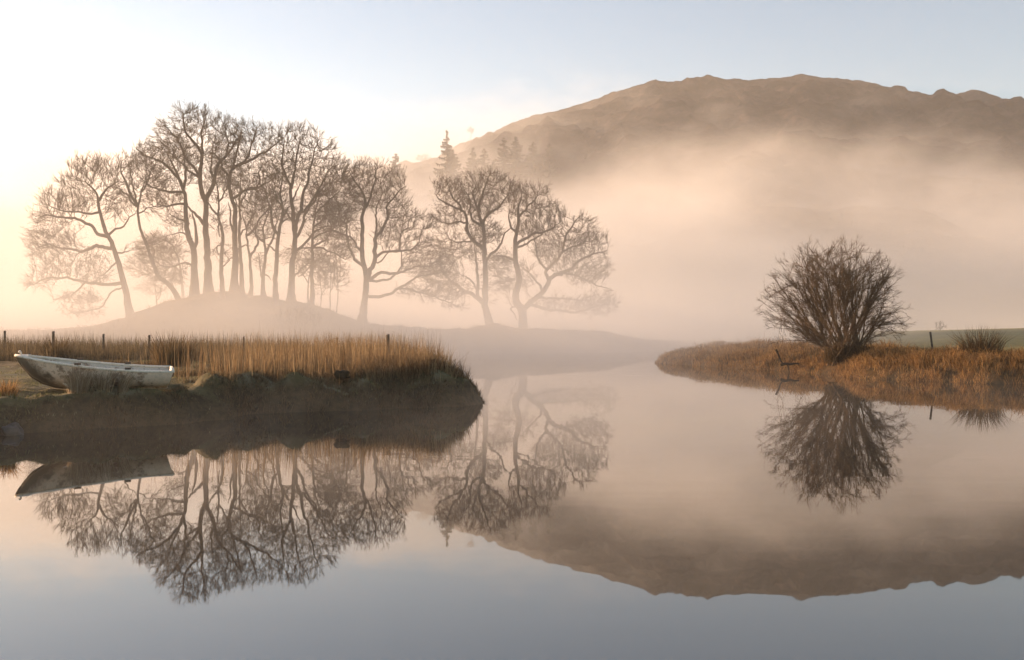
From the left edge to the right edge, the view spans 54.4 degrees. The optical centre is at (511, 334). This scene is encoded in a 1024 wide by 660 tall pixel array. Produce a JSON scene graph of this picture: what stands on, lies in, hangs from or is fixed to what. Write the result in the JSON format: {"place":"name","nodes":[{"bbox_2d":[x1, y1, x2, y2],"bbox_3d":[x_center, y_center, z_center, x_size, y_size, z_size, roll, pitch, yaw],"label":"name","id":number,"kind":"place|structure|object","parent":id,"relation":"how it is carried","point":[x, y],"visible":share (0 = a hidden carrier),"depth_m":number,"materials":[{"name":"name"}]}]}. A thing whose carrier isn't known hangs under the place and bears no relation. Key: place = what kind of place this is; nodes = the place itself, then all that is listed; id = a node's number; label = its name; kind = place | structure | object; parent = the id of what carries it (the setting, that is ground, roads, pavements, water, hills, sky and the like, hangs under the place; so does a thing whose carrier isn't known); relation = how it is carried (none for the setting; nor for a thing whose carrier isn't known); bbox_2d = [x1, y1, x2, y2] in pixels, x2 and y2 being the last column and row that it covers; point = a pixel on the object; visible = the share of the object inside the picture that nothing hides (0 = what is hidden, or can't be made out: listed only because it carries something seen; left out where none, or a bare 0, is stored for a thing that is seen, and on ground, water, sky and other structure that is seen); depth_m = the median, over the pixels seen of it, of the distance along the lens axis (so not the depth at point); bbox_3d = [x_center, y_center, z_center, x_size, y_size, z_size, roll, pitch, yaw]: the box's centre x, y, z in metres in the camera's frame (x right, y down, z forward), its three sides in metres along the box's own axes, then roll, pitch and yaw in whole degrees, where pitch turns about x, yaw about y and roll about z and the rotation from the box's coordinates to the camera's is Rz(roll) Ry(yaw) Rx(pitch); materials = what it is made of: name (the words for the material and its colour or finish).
{"place":"outdoors","nodes":[
{"label":"outdoors","id":0,"kind":"place"},
{"bbox_2d":[0,352,1023,659],"bbox_3d":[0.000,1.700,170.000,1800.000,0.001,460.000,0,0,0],"label":"water","id":1,"kind":"structure","parent":0,"point":[598,506],"depth_m":8.86,"materials":[{"name":"grey liquid"}]},
{"bbox_2d":[775,349,798,371],"bbox_3d":[12.443,1.203,44.998,1.114,1.101,0.161,0,0,0],"label":"driftwood","id":2,"kind":"object","parent":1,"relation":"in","point":[784,363],"visible":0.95,"depth_m":44.97,"materials":[{"name":"brown wood"}]},
{"bbox_2d":[0,74,1023,327],"bbox_3d":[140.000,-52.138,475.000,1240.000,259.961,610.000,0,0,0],"label":"mountain","id":3,"kind":"structure","parent":0,"point":[710,200],"depth_m":357.55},
{"bbox_2d":[371,156,381,165],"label":"hill tree","id":4,"kind":"object","parent":3,"relation":"on","point":[373,159],"visible":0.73,"depth_m":686.25,"materials":[{"name":"beige plant"}]},
{"bbox_2d":[379,154,412,201],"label":"spruce tree","id":5,"kind":"object","parent":3,"relation":"on","point":[395,156],"visible":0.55,"depth_m":417.22,"materials":[{"name":"brown plant"}]},
{"bbox_2d":[414,154,430,161],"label":"hill tree","id":6,"kind":"object","parent":3,"relation":"on","point":[427,158],"visible":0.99,"depth_m":654.73,"materials":[{"name":"beige plant"}]},
{"bbox_2d":[426,130,460,202],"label":"spruce tree","id":7,"kind":"object","parent":3,"relation":"on","point":[447,151],"visible":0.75,"depth_m":405.26,"materials":[{"name":"brown plant"}]},
{"bbox_2d":[433,149,467,201],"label":"spruce tree","id":8,"kind":"object","parent":3,"relation":"on","point":[459,168],"visible":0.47,"depth_m":407.22,"materials":[{"name":"brown plant"}]},
{"bbox_2d":[460,147,481,197],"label":"spruce tree","id":9,"kind":"object","parent":3,"relation":"on","point":[471,165],"visible":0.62,"depth_m":419.12,"materials":[{"name":"brown plant"}]},
{"bbox_2d":[468,149,491,193],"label":"spruce tree","id":10,"kind":"object","parent":3,"relation":"on","point":[483,159],"visible":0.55,"depth_m":414.92,"materials":[{"name":"brown plant"}]},
{"bbox_2d":[478,160,506,194],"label":"spruce tree","id":11,"kind":"object","parent":3,"relation":"on","point":[493,169],"visible":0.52,"depth_m":405.56,"materials":[{"name":"brown plant"}]},
{"bbox_2d":[491,138,519,187],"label":"spruce tree","id":12,"kind":"object","parent":3,"relation":"on","point":[503,152],"visible":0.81,"depth_m":407.80,"materials":[{"name":"brown plant"}]},
{"bbox_2d":[502,137,530,182],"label":"spruce tree","id":13,"kind":"object","parent":3,"relation":"on","point":[516,156],"visible":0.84,"depth_m":412.58,"materials":[{"name":"brown plant"}]},
{"bbox_2d":[519,142,548,182],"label":"spruce tree","id":14,"kind":"object","parent":3,"relation":"on","point":[534,168],"visible":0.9,"depth_m":430.84,"materials":[{"name":"brown plant"}]},
{"bbox_2d":[538,143,561,178],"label":"spruce tree","id":15,"kind":"object","parent":3,"relation":"on","point":[549,167],"visible":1,"depth_m":437.80,"materials":[{"name":"brown plant"}]},
{"bbox_2d":[0,289,1023,432],"bbox_3d":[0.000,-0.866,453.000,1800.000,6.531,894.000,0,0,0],"label":"ground","id":16,"kind":"structure","parent":0,"point":[157,314],"depth_m":76.39,"materials":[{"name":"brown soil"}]},
{"bbox_2d":[3,331,5,350],"bbox_3d":[-20.885,0.596,41.000,0.096,1.524,0.095,0,0,24],"label":"fence post","id":17,"kind":"object","parent":16,"relation":"on","point":[4,340],"visible":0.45,"depth_m":40.96,"materials":[{"name":"brown wood"}]},
{"bbox_2d":[0,422,23,435],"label":"boulder","id":18,"kind":"object","parent":16,"relation":"on","point":[13,429],"visible":0.66,"depth_m":16.78,"materials":[{"name":"grey stone"}]},
{"bbox_2d":[0,377,27,396],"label":"grass tussock","id":19,"kind":"object","parent":16,"relation":"on","point":[4,390],"depth_m":17.87,"materials":[{"name":"plant"}]},
{"bbox_2d":[52,331,54,348],"bbox_3d":[-18.425,0.576,40.000,0.104,1.433,0.106,0,0,-21],"label":"fence post","id":20,"kind":"object","parent":16,"relation":"on","point":[53,332],"visible":0.46,"depth_m":39.96,"materials":[{"name":"brown wood"}]},
{"bbox_2d":[33,335,76,358],"bbox_3d":[-17.494,0.441,37.973,2.061,1.310,1.926,0,0,0],"label":"rush clump","id":21,"kind":"object","parent":16,"relation":"on","point":[63,350],"visible":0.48,"depth_m":37.90,"materials":[{"name":"brown plant"}]},
{"bbox_2d":[58,363,103,393],"bbox_3d":[-7.906,0.782,18.288,0.940,0.587,0.930,0,0,0],"label":"grass tussock","id":22,"kind":"object","parent":16,"relation":"on","point":[77,386],"depth_m":18.18,"materials":[{"name":"plant"}]},
{"bbox_2d":[19,149,143,322],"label":"bare tree","id":23,"kind":"object","parent":16,"relation":"on","point":[128,307],"visible":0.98,"depth_m":90.77,"materials":[{"name":"brown plant"}]},
{"bbox_2d":[14,350,174,388],"bbox_3d":[-7.984,0.682,19.121,2.816,0.763,1.270,1,3,-21],"label":"rowing boat","id":24,"kind":"object","parent":16,"relation":"on","point":[44,370],"visible":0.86,"depth_m":18.75,"materials":[{"name":"paint"}]},
{"bbox_2d":[82,369,120,391],"bbox_3d":[-7.561,0.817,18.424,0.750,0.512,0.767,0,0,0],"label":"grass tussock","id":25,"kind":"object","parent":16,"relation":"on","point":[105,385],"depth_m":18.41,"materials":[{"name":"plant"}]},
{"bbox_2d":[102,334,104,350],"bbox_3d":[-17.231,0.659,42.001,0.097,1.388,0.094,0,0,-22],"label":"fence post","id":26,"kind":"object","parent":16,"relation":"on","point":[103,336],"visible":0.43,"depth_m":41.96,"materials":[{"name":"brown wood"}]},
{"bbox_2d":[99,356,129,363],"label":"grass tussock","id":27,"kind":"object","parent":16,"relation":"on","point":[117,361],"depth_m":32.95,"materials":[{"name":"brown plant"}]},
{"bbox_2d":[117,371,137,393],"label":"grass tussock","id":28,"kind":"object","parent":16,"relation":"on","point":[123,386],"depth_m":18.61,"materials":[{"name":"plant"}]},
{"bbox_2d":[107,146,180,299],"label":"bare tree","id":29,"kind":"object","parent":16,"relation":"on","point":[131,199],"visible":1,"depth_m":89.92,"materials":[{"name":"brown plant"}]},
{"bbox_2d":[131,356,162,364],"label":"grass tussock","id":30,"kind":"object","parent":16,"relation":"on","point":[150,362],"depth_m":30.85,"materials":[{"name":"brown plant"}]},
{"bbox_2d":[148,335,150,354],"bbox_3d":[-15.661,0.681,43.001,0.105,1.340,0.104,0,0,25],"label":"fence post","id":31,"kind":"object","parent":16,"relation":"on","point":[149,339],"visible":0.45,"depth_m":42.96,"materials":[{"name":"brown wood"}]},
{"bbox_2d":[122,228,185,298],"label":"bare tree","id":32,"kind":"object","parent":16,"relation":"on","point":[139,272],"visible":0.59,"depth_m":117.73,"materials":[{"name":"brown plant"}]},
{"bbox_2d":[147,281,164,304],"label":"sapling","id":33,"kind":"object","parent":16,"relation":"on","point":[160,291],"visible":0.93,"depth_m":94.91,"materials":[{"name":"brown plant"}]},
{"bbox_2d":[129,128,208,296],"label":"bare tree","id":34,"kind":"object","parent":16,"relation":"on","point":[194,290],"visible":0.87,"depth_m":91.74,"materials":[{"name":"brown plant"}]},
{"bbox_2d":[137,330,203,367],"bbox_3d":[-10.485,0.395,31.038,2.141,1.312,2.029,0,0,0],"label":"rush clump","id":35,"kind":"object","parent":16,"relation":"on","point":[170,357],"visible":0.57,"depth_m":30.76,"materials":[{"name":"brown plant"}]},
{"bbox_2d":[172,363,209,376],"bbox_3d":[-7.848,0.857,23.960,1.355,0.457,1.272,0,0,0],"label":"grass tussock","id":36,"kind":"object","parent":16,"relation":"on","point":[179,372],"depth_m":23.80,"materials":[{"name":"brown plant"}]},
{"bbox_2d":[139,97,252,293],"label":"bare tree","id":37,"kind":"object","parent":16,"relation":"on","point":[208,283],"visible":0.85,"depth_m":94.70,"materials":[{"name":"brown plant"}]},
{"bbox_2d":[197,160,243,298],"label":"bare tree","id":38,"kind":"object","parent":16,"relation":"on","point":[222,294],"visible":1,"depth_m":89.87,"materials":[{"name":"brown plant"}]},
{"bbox_2d":[0,327,448,365],"bbox_3d":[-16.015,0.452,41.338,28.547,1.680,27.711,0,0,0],"label":"tall grass","id":39,"kind":"structure","parent":16,"relation":"on","point":[137,344],"depth_m":40.94,"materials":[{"name":"brown plant"}]},
{"bbox_2d":[205,356,254,372],"bbox_3d":[-7.079,0.772,25.009,1.567,0.587,1.557,0,0,0],"label":"grass tussock","id":40,"kind":"object","parent":16,"relation":"on","point":[224,368],"depth_m":24.83,"materials":[{"name":"brown plant"}]},
{"bbox_2d":[0,359,480,421],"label":"turf","id":41,"kind":"structure","parent":16,"relation":"on","point":[18,398],"depth_m":22.11,"materials":[{"name":"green plant"}]},
{"bbox_2d":[0,369,483,434],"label":"bank fringe","id":42,"kind":"object","parent":16,"relation":"on","point":[174,390],"visible":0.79,"depth_m":20.93,"materials":[{"name":"brown plant"}]},
{"bbox_2d":[202,113,287,291],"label":"bare tree","id":43,"kind":"object","parent":16,"relation":"on","point":[234,284],"visible":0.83,"depth_m":94.71,"materials":[{"name":"brown plant"}]},
{"bbox_2d":[223,162,267,293],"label":"bare tree","id":44,"kind":"object","parent":16,"relation":"on","point":[241,278],"visible":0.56,"depth_m":95.78,"materials":[{"name":"brown plant"}]},
{"bbox_2d":[236,181,290,297],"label":"bare tree","id":45,"kind":"object","parent":16,"relation":"on","point":[255,228],"visible":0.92,"depth_m":90.90,"materials":[{"name":"brown plant"}]},
{"bbox_2d":[247,177,290,295],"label":"bare tree","id":46,"kind":"object","parent":16,"relation":"on","point":[262,272],"visible":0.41,"depth_m":93.97,"materials":[{"name":"brown plant"}]},
{"bbox_2d":[247,146,303,305],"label":"bare tree","id":47,"kind":"object","parent":16,"relation":"on","point":[275,297],"visible":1,"depth_m":89.90,"materials":[{"name":"brown plant"}]},
{"bbox_2d":[271,305,323,333],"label":"shrub","id":48,"kind":"object","parent":16,"relation":"on","point":[300,316],"visible":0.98,"depth_m":79.81,"materials":[{"name":"beige plant"}]},
{"bbox_2d":[128,321,473,387],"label":"reeds","id":49,"kind":"object","parent":16,"relation":"on","point":[298,359],"visible":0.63,"depth_m":24.43,"materials":[{"name":"brown plant"}]},
{"bbox_2d":[265,117,357,301],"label":"bare tree","id":50,"kind":"object","parent":16,"relation":"on","point":[291,296],"visible":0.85,"depth_m":92.79,"materials":[{"name":"brown plant"}]},
{"bbox_2d":[295,246,329,302],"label":"bare tree","id":51,"kind":"object","parent":16,"relation":"on","point":[308,276],"visible":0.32,"depth_m":95.96,"materials":[{"name":"brown plant"}]},
{"bbox_2d":[272,155,364,304],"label":"bare tree","id":52,"kind":"object","parent":16,"relation":"on","point":[312,280],"visible":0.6,"depth_m":93.83,"materials":[{"name":"brown plant"}]},
{"bbox_2d":[309,268,329,306],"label":"sapling","id":53,"kind":"object","parent":16,"relation":"on","point":[320,287],"visible":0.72,"depth_m":96.91,"materials":[{"name":"brown plant"}]},
{"bbox_2d":[161,350,485,414],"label":"bank grass","id":54,"kind":"structure","parent":16,"relation":"on","point":[380,384],"depth_m":22.76,"materials":[{"name":"brown plant"}]},
{"bbox_2d":[333,370,349,379],"bbox_3d":[-3.878,0.919,22.695,0.378,0.233,0.297,0,0,0],"label":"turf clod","id":55,"kind":"object","parent":54,"relation":"on","point":[341,374],"visible":1,"depth_m":22.61,"materials":[{"name":"brown soil"}]},
{"bbox_2d":[317,245,341,308],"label":"sapling","id":56,"kind":"object","parent":16,"relation":"on","point":[331,272],"visible":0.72,"depth_m":95.97,"materials":[{"name":"brown plant"}]},
{"bbox_2d":[330,248,352,312],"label":"sapling","id":57,"kind":"object","parent":16,"relation":"on","point":[341,268],"visible":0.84,"depth_m":96.93,"materials":[{"name":"brown plant"}]},
{"bbox_2d":[338,376,352,382],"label":"grass tussock","id":58,"kind":"object","parent":16,"relation":"on","point":[343,381],"depth_m":22.77,"materials":[{"name":"brown plant"}]},
{"bbox_2d":[386,334,389,356],"bbox_3d":[-3.494,0.664,28.000,0.100,1.351,0.100,0,0,-21],"label":"fence post","id":59,"kind":"object","parent":16,"relation":"on","point":[387,341],"visible":0.35,"depth_m":27.96,"materials":[{"name":"brown wood"}]},
{"bbox_2d":[317,154,470,323],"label":"bare tree","id":60,"kind":"object","parent":16,"relation":"on","point":[368,278],"visible":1,"depth_m":91.75,"materials":[{"name":"brown plant"}]},
{"bbox_2d":[417,164,523,324],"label":"bare tree","id":61,"kind":"object","parent":16,"relation":"on","point":[484,241],"visible":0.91,"depth_m":103.73,"materials":[{"name":"brown plant"}]},
{"bbox_2d":[488,178,626,328],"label":"bare tree","id":62,"kind":"object","parent":16,"relation":"on","point":[520,307],"visible":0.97,"depth_m":107.61,"materials":[{"name":"brown plant"}]},
{"bbox_2d":[753,231,916,365],"bbox_3d":[13.894,-1.456,43.122,6.925,5.834,6.583,0,0,0],"label":"willow bush","id":63,"kind":"object","parent":16,"relation":"on","point":[806,327],"visible":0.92,"depth_m":42.40,"materials":[{"name":"brown plant"}]},
{"bbox_2d":[655,332,1023,383],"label":"straw grass","id":64,"kind":"structure","parent":16,"relation":"on","point":[909,357],"depth_m":40.52,"materials":[{"name":"brown plant"}]},
{"bbox_2d":[873,357,901,366],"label":"grass tussock","id":65,"kind":"object","parent":16,"relation":"on","point":[888,362],"depth_m":38.95,"materials":[{"name":"brown plant"}]},
{"bbox_2d":[905,345,938,352],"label":"grass tussock","id":66,"kind":"object","parent":16,"relation":"on","point":[920,348],"depth_m":41.03,"materials":[{"name":"brown plant"}]},
{"bbox_2d":[929,332,932,348],"bbox_3d":[17.310,0.535,41.000,0.259,1.313,0.094,0,0,0],"label":"fence post","id":67,"kind":"object","parent":16,"relation":"on","point":[930,333],"visible":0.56,"depth_m":40.97,"materials":[{"name":"brown wood"}]},
{"bbox_2d":[935,320,946,329],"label":"sapling","id":68,"kind":"object","parent":16,"relation":"on","point":[939,326],"visible":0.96,"depth_m":100.06,"materials":[{"name":"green plant"}]},
{"bbox_2d":[947,321,1017,354],"bbox_3d":[17.878,0.266,38.039,2.677,1.564,2.732,0,0,0],"label":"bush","id":69,"kind":"object","parent":16,"relation":"on","point":[979,344],"visible":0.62,"depth_m":37.78,"materials":[{"name":"brown plant"}]},
{"bbox_2d":[0,0,1023,302],"label":"sky","id":70,"kind":"structure","parent":0,"point":[382,78],"materials":[{"name":"white"}]}
]}

